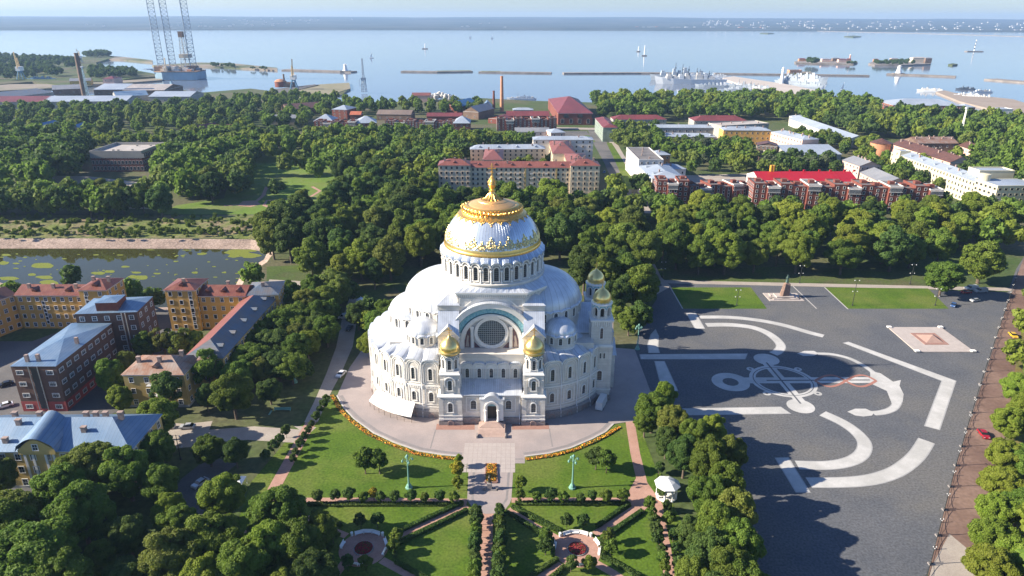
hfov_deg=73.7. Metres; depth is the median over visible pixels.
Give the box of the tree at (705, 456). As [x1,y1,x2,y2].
[689,433,727,475]
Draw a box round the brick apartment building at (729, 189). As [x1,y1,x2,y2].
[687,179,747,203]
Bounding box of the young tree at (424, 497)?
[420,492,428,502]
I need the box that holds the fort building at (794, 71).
[787,70,801,73]
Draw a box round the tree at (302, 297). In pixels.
[288,288,316,305]
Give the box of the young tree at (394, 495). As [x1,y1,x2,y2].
[389,490,399,501]
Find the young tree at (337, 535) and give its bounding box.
[332,528,340,542]
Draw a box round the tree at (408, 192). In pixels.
[387,184,422,205]
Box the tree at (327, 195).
[317,190,336,205]
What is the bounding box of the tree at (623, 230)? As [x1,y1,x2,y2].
[606,222,638,242]
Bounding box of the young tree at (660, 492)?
[656,487,666,495]
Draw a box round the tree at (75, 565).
[21,541,93,575]
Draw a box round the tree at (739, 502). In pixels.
[717,486,758,525]
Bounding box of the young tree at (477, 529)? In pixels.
[469,526,482,537]
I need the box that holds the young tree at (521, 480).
[514,475,527,488]
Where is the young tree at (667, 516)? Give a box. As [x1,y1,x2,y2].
[660,510,676,526]
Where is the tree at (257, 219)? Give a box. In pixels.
[250,210,280,254]
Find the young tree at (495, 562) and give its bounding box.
[491,558,505,571]
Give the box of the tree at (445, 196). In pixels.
[431,187,455,206]
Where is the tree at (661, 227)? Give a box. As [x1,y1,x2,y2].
[653,221,672,259]
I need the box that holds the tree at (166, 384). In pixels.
[148,370,182,400]
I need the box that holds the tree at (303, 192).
[295,188,314,204]
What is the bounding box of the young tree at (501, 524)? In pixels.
[494,519,506,530]
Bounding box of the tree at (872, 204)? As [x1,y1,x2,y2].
[862,199,883,211]
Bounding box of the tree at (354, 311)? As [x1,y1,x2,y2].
[345,301,368,330]
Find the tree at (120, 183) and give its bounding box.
[112,178,130,214]
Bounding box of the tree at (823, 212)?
[809,203,834,240]
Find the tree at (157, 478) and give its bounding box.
[140,462,179,500]
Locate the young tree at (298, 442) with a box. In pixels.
[295,437,305,447]
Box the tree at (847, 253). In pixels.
[822,238,865,274]
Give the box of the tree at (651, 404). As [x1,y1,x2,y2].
[634,391,671,432]
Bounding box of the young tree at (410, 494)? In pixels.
[404,489,416,500]
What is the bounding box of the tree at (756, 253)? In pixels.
[744,238,769,272]
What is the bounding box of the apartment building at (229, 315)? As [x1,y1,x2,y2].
[164,278,284,367]
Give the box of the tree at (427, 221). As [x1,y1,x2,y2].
[404,218,434,258]
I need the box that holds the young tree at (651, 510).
[646,506,657,516]
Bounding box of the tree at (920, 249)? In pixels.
[903,233,927,268]
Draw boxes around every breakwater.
[281,69,356,72]
[401,70,472,72]
[478,71,551,73]
[562,72,691,73]
[714,73,869,76]
[829,31,1023,36]
[886,73,955,77]
[984,79,1023,82]
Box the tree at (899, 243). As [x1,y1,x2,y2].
[871,225,916,271]
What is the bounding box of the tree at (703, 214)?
[695,209,713,222]
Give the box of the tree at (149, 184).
[145,181,161,188]
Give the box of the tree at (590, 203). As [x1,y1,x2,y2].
[573,197,601,212]
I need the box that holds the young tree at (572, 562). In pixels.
[565,554,578,571]
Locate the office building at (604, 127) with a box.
[595,117,617,141]
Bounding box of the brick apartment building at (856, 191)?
[747,177,944,210]
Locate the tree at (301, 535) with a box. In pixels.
[275,515,325,567]
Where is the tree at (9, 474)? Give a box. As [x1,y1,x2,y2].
[0,457,18,489]
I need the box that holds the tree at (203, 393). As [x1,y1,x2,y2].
[194,383,212,411]
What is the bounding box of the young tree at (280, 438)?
[274,433,284,446]
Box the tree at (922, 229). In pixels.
[906,220,932,248]
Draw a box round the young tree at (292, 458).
[289,454,296,462]
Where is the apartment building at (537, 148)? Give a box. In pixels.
[470,135,593,160]
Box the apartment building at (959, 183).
[890,149,992,199]
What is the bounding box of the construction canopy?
[369,389,415,421]
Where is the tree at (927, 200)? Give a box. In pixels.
[919,194,947,206]
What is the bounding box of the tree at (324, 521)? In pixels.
[307,509,335,543]
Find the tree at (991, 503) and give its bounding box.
[974,490,1019,526]
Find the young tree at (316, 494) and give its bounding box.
[311,489,322,501]
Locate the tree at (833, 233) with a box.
[831,222,844,239]
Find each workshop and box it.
[197,122,216,127]
[271,115,295,124]
[282,102,319,113]
[376,110,414,119]
[426,113,462,119]
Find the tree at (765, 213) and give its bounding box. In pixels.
[754,203,775,239]
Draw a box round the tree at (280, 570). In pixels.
[270,565,287,575]
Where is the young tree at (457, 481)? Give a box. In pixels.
[451,474,463,489]
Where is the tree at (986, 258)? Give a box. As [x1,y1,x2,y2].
[959,241,1007,283]
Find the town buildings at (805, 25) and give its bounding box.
[85,18,1023,29]
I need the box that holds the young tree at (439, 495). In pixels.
[434,489,445,501]
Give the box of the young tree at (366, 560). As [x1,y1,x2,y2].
[357,554,373,570]
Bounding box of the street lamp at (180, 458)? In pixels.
[172,435,181,459]
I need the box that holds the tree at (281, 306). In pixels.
[274,304,286,317]
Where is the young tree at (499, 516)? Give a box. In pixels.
[492,514,507,527]
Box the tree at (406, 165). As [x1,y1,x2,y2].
[401,163,413,174]
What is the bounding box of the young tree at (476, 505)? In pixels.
[471,504,481,509]
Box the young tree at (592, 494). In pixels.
[587,489,596,500]
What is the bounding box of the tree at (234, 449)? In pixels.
[221,436,248,468]
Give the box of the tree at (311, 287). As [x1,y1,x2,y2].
[305,286,318,297]
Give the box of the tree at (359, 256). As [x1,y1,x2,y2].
[343,238,372,279]
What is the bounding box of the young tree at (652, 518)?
[648,513,660,523]
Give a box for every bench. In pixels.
[339,539,345,548]
[354,529,363,535]
[364,529,372,532]
[372,529,379,535]
[563,530,570,535]
[571,529,579,533]
[579,530,587,535]
[593,536,599,545]
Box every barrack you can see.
[841,155,902,181]
[891,139,967,166]
[904,135,958,151]
[959,141,986,155]
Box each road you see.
[0,306,176,491]
[146,458,235,549]
[168,421,211,447]
[557,127,594,129]
[564,131,590,136]
[588,130,658,260]
[928,259,1023,575]
[930,534,974,575]
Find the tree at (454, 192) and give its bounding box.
[445,188,457,202]
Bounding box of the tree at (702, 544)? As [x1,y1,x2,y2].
[684,525,727,563]
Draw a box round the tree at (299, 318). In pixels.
[287,315,311,325]
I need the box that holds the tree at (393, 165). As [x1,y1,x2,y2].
[381,159,402,174]
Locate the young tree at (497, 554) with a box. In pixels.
[491,550,505,562]
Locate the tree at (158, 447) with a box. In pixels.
[139,429,176,463]
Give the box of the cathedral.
[368,163,616,438]
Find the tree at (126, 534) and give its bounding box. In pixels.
[107,513,148,556]
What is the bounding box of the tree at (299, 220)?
[294,216,305,245]
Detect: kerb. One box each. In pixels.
[336,395,455,456]
[525,423,613,456]
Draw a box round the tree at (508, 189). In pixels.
[496,181,523,199]
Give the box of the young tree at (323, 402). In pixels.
[319,398,327,406]
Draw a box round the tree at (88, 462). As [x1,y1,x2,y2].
[67,440,121,483]
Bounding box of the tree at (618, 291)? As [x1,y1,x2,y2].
[605,277,631,305]
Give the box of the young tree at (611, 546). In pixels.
[604,538,618,554]
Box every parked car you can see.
[0,380,13,387]
[0,401,13,408]
[179,422,195,429]
[191,476,209,489]
[336,370,346,377]
[345,325,353,330]
[960,289,971,293]
[969,297,979,301]
[977,429,989,438]
[1008,332,1018,337]
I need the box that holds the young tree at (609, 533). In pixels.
[602,527,615,539]
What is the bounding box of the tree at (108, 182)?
[97,181,115,214]
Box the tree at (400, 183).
[392,180,406,187]
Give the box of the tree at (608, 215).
[595,207,619,224]
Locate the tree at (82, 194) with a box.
[72,184,92,217]
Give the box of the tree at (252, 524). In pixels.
[245,515,267,535]
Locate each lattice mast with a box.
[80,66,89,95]
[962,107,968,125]
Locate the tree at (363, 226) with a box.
[354,222,381,238]
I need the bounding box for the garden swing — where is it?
[268,407,290,414]
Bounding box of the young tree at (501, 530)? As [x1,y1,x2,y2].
[495,528,507,536]
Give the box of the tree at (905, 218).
[891,202,925,230]
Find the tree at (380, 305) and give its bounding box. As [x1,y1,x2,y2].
[372,299,392,311]
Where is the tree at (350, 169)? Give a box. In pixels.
[343,166,360,175]
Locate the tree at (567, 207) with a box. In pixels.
[559,200,575,219]
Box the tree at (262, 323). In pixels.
[254,320,268,333]
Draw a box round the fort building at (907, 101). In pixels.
[882,98,962,113]
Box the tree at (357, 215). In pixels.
[349,206,363,228]
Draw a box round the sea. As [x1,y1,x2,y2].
[0,30,1023,110]
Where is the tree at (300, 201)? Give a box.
[287,193,312,211]
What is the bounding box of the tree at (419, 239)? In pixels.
[403,221,436,266]
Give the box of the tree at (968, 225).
[947,214,978,242]
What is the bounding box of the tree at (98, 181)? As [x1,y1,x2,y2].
[94,178,106,185]
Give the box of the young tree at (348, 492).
[342,487,355,500]
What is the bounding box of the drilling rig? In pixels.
[143,0,206,79]
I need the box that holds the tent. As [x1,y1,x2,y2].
[237,476,246,483]
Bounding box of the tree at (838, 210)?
[817,197,847,225]
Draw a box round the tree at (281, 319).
[263,308,294,329]
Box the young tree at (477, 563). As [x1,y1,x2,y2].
[466,558,482,571]
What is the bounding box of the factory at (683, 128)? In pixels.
[635,123,713,133]
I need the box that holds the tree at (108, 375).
[93,358,124,390]
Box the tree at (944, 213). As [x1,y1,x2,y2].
[930,201,950,229]
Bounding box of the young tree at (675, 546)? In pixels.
[671,541,681,555]
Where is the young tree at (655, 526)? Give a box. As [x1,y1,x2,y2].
[649,521,663,532]
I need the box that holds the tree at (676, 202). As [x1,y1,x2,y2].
[669,195,683,210]
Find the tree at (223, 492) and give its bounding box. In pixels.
[195,471,247,513]
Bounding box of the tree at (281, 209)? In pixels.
[265,200,301,224]
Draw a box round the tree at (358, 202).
[351,199,369,224]
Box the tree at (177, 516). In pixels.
[153,503,197,540]
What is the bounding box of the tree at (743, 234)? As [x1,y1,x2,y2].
[734,229,751,241]
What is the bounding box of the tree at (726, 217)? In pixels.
[714,210,737,232]
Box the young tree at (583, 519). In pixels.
[576,513,589,525]
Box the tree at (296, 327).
[286,322,307,334]
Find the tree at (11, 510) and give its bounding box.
[0,498,36,530]
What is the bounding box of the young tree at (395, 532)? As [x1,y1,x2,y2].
[389,527,402,538]
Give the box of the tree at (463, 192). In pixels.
[457,186,472,202]
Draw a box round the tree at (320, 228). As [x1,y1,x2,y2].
[302,217,333,249]
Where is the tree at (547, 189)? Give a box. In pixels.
[532,178,568,204]
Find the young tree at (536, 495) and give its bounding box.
[532,491,541,501]
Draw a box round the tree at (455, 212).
[447,208,460,221]
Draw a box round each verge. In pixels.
[607,143,633,188]
[1006,332,1023,537]
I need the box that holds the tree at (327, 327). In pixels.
[310,314,340,347]
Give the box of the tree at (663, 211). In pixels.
[656,204,677,222]
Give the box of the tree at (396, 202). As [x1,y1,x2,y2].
[383,194,414,229]
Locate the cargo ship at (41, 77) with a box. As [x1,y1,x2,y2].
[26,74,55,78]
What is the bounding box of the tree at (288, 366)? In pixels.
[273,352,307,384]
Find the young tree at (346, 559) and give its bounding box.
[341,553,353,570]
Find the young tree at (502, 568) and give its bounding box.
[489,562,508,575]
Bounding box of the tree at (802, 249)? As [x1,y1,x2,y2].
[779,231,817,273]
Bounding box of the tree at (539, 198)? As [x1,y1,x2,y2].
[532,194,545,205]
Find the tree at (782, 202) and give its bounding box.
[772,198,797,208]
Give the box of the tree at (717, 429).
[703,413,726,438]
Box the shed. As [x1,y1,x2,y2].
[69,78,92,84]
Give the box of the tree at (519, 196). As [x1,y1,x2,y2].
[508,191,532,208]
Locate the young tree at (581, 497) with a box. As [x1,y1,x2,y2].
[576,492,585,501]
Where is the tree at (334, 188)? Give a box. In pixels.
[322,180,354,203]
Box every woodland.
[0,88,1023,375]
[672,136,832,168]
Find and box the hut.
[103,76,122,83]
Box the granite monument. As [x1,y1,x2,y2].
[886,326,976,351]
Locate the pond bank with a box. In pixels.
[0,238,271,311]
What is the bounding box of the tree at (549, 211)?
[539,207,559,238]
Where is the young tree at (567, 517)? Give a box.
[560,512,573,528]
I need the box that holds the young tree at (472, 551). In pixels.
[468,548,480,556]
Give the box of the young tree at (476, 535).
[467,530,482,544]
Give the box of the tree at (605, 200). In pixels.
[585,190,608,209]
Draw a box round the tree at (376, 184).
[365,176,388,199]
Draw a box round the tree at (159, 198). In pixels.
[144,184,173,217]
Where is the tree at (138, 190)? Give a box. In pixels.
[131,182,148,213]
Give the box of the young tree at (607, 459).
[596,447,617,472]
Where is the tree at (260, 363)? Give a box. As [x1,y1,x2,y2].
[249,356,272,381]
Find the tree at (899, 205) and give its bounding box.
[889,198,920,217]
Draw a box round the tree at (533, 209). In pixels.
[524,207,537,211]
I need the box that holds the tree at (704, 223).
[700,220,719,228]
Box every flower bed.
[353,541,373,555]
[485,463,497,482]
[567,541,586,555]
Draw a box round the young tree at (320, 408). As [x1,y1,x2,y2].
[316,405,323,414]
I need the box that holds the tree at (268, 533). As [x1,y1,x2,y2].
[240,518,288,575]
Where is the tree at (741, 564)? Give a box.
[731,558,769,575]
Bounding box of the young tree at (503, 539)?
[492,532,508,544]
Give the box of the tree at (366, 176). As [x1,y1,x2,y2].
[362,172,373,181]
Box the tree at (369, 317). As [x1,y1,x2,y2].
[363,310,384,330]
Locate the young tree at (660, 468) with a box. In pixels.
[655,461,664,473]
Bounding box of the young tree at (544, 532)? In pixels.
[538,527,552,539]
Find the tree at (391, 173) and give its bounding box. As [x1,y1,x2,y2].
[382,168,399,179]
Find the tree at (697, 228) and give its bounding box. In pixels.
[682,222,705,238]
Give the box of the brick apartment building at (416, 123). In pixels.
[385,118,455,129]
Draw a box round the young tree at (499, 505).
[494,502,504,514]
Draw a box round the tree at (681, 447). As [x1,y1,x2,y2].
[665,433,696,478]
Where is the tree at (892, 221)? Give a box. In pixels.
[879,220,896,224]
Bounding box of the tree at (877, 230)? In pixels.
[869,222,906,263]
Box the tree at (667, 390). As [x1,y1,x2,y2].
[655,381,678,403]
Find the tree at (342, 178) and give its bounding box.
[327,175,350,189]
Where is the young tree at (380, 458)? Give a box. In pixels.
[367,447,388,473]
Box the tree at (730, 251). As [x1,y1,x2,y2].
[708,233,746,274]
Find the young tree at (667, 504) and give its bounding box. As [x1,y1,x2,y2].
[663,499,671,509]
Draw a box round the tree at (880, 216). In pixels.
[866,210,886,222]
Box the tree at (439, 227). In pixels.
[432,220,449,249]
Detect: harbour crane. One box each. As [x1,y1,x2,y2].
[13,52,25,78]
[290,59,298,88]
[359,58,366,91]
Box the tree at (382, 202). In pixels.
[369,198,386,215]
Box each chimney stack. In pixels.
[73,53,88,95]
[492,91,494,107]
[500,76,503,111]
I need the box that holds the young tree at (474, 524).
[470,521,481,529]
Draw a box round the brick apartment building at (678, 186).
[654,175,689,203]
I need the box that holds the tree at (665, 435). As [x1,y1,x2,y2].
[655,426,677,458]
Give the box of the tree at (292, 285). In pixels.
[284,280,299,289]
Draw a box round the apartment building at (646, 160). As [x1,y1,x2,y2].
[625,147,680,186]
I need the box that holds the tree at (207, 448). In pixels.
[189,433,225,466]
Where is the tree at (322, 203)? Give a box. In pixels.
[310,199,339,216]
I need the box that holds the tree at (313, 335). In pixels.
[299,329,320,359]
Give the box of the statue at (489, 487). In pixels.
[482,475,498,490]
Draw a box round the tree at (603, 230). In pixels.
[592,222,610,246]
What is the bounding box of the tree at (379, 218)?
[362,205,389,229]
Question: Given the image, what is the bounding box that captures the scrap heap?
[431,91,455,99]
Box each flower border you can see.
[330,394,454,459]
[525,425,620,460]
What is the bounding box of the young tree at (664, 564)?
[659,558,670,571]
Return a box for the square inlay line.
[753,367,813,395]
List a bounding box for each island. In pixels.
[0,55,154,84]
[108,56,152,63]
[152,62,277,70]
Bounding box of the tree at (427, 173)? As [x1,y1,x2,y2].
[424,170,432,176]
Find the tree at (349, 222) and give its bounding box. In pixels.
[332,207,356,235]
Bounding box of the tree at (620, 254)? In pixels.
[612,249,633,271]
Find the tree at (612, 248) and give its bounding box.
[601,237,628,258]
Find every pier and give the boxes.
[0,78,161,91]
[269,84,318,92]
[299,83,349,97]
[723,76,814,93]
[936,90,1023,112]
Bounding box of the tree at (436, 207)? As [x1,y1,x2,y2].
[423,199,446,222]
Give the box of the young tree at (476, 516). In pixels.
[468,511,482,523]
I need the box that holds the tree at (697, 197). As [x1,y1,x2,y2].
[688,189,711,207]
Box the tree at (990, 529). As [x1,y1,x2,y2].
[967,515,1022,547]
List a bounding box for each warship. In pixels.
[650,65,713,79]
[655,64,726,83]
[695,79,729,86]
[711,72,728,76]
[724,85,751,90]
[727,79,754,86]
[738,81,768,88]
[774,71,826,84]
[784,69,828,80]
[791,80,825,87]
[917,85,943,91]
[954,92,977,94]
[962,92,989,96]
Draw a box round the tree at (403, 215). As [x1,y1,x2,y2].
[394,208,412,224]
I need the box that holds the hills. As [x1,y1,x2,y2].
[0,16,1023,31]
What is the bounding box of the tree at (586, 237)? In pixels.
[578,225,601,248]
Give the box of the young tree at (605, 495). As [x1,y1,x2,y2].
[599,489,612,501]
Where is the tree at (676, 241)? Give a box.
[662,220,693,269]
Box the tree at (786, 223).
[776,217,792,232]
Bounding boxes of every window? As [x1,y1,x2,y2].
[0,453,5,459]
[13,453,21,460]
[15,370,23,374]
[17,466,25,472]
[19,382,26,385]
[21,478,29,485]
[22,393,30,397]
[25,404,33,408]
[31,444,38,450]
[41,301,49,323]
[45,370,53,374]
[49,382,56,385]
[52,393,59,397]
[55,404,62,408]
[128,377,133,382]
[143,377,149,382]
[156,420,160,428]
[178,399,183,404]
[188,296,196,325]
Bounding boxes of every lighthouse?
[340,64,350,72]
[779,67,784,83]
[892,65,904,73]
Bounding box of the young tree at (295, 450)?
[291,447,299,455]
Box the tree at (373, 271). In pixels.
[364,257,382,288]
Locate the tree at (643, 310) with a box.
[630,300,652,332]
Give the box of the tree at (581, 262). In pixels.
[567,243,599,295]
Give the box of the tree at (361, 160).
[355,151,373,167]
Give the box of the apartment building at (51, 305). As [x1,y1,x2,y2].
[0,276,126,336]
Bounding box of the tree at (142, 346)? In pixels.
[130,330,153,355]
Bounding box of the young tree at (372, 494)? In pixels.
[368,487,376,497]
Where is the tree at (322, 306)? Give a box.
[305,299,332,316]
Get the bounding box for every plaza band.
[340,395,461,454]
[467,459,476,503]
[502,458,522,504]
[523,422,609,454]
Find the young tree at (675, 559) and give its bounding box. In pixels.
[671,555,682,566]
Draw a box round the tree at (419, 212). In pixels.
[409,206,429,222]
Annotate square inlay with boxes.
[641,354,745,358]
[648,330,658,352]
[655,361,676,389]
[683,407,787,414]
[687,313,703,327]
[699,316,823,336]
[705,323,784,354]
[711,373,749,390]
[744,377,872,382]
[749,366,817,396]
[754,354,779,364]
[763,364,804,400]
[766,362,801,403]
[767,379,868,380]
[776,458,808,491]
[786,399,814,412]
[795,412,870,468]
[797,351,816,355]
[806,438,933,486]
[814,374,877,386]
[815,374,876,386]
[817,353,873,371]
[845,342,954,428]
[848,409,872,415]
[870,371,903,403]
[872,395,900,414]
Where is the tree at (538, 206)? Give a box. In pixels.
[531,201,550,215]
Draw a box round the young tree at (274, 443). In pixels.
[267,439,280,453]
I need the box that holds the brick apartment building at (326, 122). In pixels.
[314,118,358,127]
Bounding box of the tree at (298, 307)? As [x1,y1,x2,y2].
[285,301,310,320]
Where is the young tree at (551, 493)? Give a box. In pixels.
[544,487,557,500]
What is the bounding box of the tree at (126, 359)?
[115,351,135,369]
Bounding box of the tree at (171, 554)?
[137,526,204,575]
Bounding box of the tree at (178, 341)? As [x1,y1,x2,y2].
[166,327,190,353]
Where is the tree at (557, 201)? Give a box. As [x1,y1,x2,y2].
[548,196,567,206]
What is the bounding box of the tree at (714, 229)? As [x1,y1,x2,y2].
[703,219,732,266]
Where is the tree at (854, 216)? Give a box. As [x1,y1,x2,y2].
[841,208,875,227]
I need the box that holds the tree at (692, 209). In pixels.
[679,204,699,221]
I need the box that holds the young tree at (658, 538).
[651,529,664,547]
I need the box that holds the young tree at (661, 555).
[655,549,669,562]
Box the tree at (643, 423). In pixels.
[633,413,657,437]
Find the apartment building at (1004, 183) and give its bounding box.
[968,167,1023,200]
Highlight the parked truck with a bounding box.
[595,393,606,410]
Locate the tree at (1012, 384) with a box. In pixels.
[999,371,1023,398]
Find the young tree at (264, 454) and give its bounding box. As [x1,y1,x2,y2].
[259,449,270,462]
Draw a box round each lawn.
[163,150,333,213]
[238,396,685,575]
[267,263,400,363]
[657,267,927,285]
[671,287,766,308]
[825,287,948,308]
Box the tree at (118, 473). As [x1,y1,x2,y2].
[97,444,149,501]
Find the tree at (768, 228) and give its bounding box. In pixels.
[759,220,779,252]
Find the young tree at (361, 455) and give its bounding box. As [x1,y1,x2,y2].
[352,446,374,473]
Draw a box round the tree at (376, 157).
[371,154,383,161]
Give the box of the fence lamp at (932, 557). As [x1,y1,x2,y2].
[927,546,936,565]
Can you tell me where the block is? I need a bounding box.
[708,120,768,137]
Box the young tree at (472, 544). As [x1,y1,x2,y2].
[467,540,480,551]
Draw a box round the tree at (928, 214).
[911,206,937,228]
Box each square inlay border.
[639,353,747,358]
[647,329,659,352]
[654,361,677,390]
[682,407,790,414]
[686,313,704,328]
[701,315,823,336]
[708,323,785,355]
[775,457,810,492]
[795,411,872,469]
[806,438,934,487]
[817,352,874,371]
[844,342,955,429]
[876,402,901,415]
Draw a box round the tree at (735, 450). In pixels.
[719,434,748,468]
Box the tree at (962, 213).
[949,211,973,219]
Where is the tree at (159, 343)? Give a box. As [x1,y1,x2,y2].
[147,327,170,354]
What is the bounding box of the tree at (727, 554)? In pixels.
[705,544,753,575]
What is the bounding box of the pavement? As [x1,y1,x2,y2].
[609,142,650,212]
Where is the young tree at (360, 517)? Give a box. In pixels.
[353,512,365,527]
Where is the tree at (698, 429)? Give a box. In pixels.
[678,418,708,441]
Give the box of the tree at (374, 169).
[360,162,382,180]
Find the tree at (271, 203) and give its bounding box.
[267,198,284,206]
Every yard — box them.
[52,176,135,185]
[685,174,746,182]
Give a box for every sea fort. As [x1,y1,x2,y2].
[794,58,857,64]
[868,57,931,65]
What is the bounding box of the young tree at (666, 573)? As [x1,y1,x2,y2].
[661,571,672,575]
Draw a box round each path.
[174,426,315,444]
[224,187,267,205]
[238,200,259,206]
[244,422,315,532]
[262,186,320,206]
[269,279,299,284]
[305,299,356,421]
[306,498,466,503]
[308,515,348,537]
[338,562,343,573]
[339,533,387,566]
[378,557,414,575]
[402,504,468,536]
[480,513,493,575]
[508,507,558,539]
[511,498,628,502]
[537,561,561,575]
[555,533,599,566]
[592,505,639,535]
[595,561,622,575]
[626,421,674,575]
[628,475,649,509]
[645,264,670,294]
[660,280,1012,290]
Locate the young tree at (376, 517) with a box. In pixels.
[370,512,384,527]
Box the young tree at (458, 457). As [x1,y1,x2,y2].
[454,453,462,460]
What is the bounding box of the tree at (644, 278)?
[625,263,660,302]
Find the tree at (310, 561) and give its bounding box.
[286,547,339,575]
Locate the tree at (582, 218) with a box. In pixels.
[569,207,596,242]
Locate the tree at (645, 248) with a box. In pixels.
[626,230,662,263]
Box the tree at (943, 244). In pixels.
[924,226,958,261]
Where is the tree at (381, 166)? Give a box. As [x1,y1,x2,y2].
[364,160,384,172]
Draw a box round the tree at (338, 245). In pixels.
[327,237,352,261]
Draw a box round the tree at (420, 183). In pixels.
[408,177,425,188]
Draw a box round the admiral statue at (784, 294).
[763,275,803,300]
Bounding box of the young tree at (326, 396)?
[322,394,329,399]
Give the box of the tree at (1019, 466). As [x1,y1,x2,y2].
[1009,443,1023,474]
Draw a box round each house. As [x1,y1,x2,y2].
[0,410,163,488]
[38,120,57,125]
[74,122,82,129]
[121,350,218,406]
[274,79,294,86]
[313,114,337,125]
[332,105,356,118]
[350,111,362,119]
[357,115,376,128]
[453,115,470,130]
[514,126,548,136]
[546,128,565,135]
[610,115,666,125]
[654,150,670,163]
[663,163,685,175]
[688,114,746,124]
[756,140,777,159]
[995,107,1012,113]
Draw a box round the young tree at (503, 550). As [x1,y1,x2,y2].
[495,545,507,556]
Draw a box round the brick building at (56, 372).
[11,295,159,410]
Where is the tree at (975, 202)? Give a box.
[956,191,989,217]
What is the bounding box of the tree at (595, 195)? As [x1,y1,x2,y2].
[589,191,602,209]
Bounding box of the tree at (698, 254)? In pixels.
[686,234,715,274]
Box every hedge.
[307,501,462,506]
[311,508,342,526]
[392,539,399,557]
[394,558,427,575]
[398,500,463,531]
[398,507,468,544]
[505,509,540,533]
[511,504,562,532]
[515,500,627,505]
[526,556,558,575]
[550,537,554,556]
[550,563,566,575]
[595,501,630,528]
[599,536,604,559]
[601,553,641,575]
[605,508,643,535]
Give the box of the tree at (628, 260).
[617,252,642,276]
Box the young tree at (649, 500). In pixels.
[643,495,655,507]
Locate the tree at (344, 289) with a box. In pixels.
[327,274,352,308]
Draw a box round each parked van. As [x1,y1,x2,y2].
[338,313,345,318]
[964,284,978,289]
[973,287,987,292]
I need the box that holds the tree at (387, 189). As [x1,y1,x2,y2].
[375,182,395,201]
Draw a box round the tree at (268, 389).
[256,378,282,404]
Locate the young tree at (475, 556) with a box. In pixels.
[468,554,482,564]
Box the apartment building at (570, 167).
[438,141,600,195]
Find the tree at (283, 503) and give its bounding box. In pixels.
[244,484,308,524]
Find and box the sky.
[0,0,1023,18]
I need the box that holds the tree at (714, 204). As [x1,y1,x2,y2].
[699,193,730,219]
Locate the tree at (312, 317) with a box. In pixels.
[303,311,324,329]
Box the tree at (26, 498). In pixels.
[0,489,44,521]
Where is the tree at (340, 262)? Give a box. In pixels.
[326,253,354,279]
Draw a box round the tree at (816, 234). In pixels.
[796,230,820,267]
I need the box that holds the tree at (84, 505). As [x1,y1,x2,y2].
[38,479,116,544]
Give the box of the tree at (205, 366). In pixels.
[191,348,223,383]
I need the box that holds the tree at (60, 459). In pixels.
[51,454,78,465]
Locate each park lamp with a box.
[401,455,412,489]
[568,454,578,489]
[635,324,642,349]
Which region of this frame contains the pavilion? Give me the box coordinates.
[654,476,680,502]
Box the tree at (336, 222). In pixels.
[326,216,345,230]
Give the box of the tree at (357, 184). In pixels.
[351,177,366,195]
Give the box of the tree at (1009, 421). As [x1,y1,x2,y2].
[989,407,1023,439]
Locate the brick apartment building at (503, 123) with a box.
[496,116,556,130]
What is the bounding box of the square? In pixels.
[635,258,1023,575]
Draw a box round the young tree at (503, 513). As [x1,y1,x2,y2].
[495,508,506,517]
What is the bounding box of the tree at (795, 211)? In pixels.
[775,202,808,224]
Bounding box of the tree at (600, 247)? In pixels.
[591,243,604,253]
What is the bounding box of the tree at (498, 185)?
[485,180,504,193]
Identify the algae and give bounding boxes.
[0,249,261,290]
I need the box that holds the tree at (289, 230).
[273,218,302,262]
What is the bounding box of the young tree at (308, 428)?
[304,425,311,432]
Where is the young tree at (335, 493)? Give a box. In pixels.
[329,488,340,501]
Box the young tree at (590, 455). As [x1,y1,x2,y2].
[584,446,603,469]
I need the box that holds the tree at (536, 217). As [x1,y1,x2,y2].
[527,211,545,237]
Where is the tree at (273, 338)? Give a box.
[254,328,288,349]
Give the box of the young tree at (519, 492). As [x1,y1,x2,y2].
[515,488,525,500]
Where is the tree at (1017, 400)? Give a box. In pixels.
[1005,392,1023,411]
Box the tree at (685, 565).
[674,552,708,575]
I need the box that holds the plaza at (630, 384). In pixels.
[338,326,650,513]
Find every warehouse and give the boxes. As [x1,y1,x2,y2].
[0,88,53,95]
[0,96,50,108]
[42,96,89,108]
[52,84,80,94]
[87,95,139,104]
[93,83,131,95]
[112,90,148,100]
[123,84,182,95]
[148,91,203,101]
[412,93,430,101]
[447,98,474,112]
[463,103,494,119]
[788,115,859,147]
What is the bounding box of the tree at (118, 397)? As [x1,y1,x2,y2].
[105,384,133,413]
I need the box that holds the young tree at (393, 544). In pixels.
[386,537,399,551]
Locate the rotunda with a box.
[870,138,892,156]
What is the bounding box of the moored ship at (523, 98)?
[506,95,536,99]
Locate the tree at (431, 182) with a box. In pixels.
[418,175,438,193]
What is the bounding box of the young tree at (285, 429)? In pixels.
[280,424,290,437]
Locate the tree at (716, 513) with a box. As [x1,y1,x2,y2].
[694,498,732,542]
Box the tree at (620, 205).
[611,201,628,209]
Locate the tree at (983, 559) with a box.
[960,542,1021,575]
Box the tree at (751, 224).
[738,215,762,240]
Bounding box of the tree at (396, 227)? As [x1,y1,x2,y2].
[387,217,407,251]
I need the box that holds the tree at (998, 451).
[984,437,1021,467]
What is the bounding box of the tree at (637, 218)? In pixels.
[614,205,650,232]
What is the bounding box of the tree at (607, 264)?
[591,253,620,281]
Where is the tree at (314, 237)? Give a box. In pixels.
[310,235,323,243]
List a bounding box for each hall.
[488,114,512,123]
[506,111,549,117]
[512,108,533,110]
[548,96,596,124]
[746,165,856,181]
[763,144,841,164]
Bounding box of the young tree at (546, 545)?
[537,537,553,554]
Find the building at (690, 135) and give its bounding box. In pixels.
[665,132,716,137]

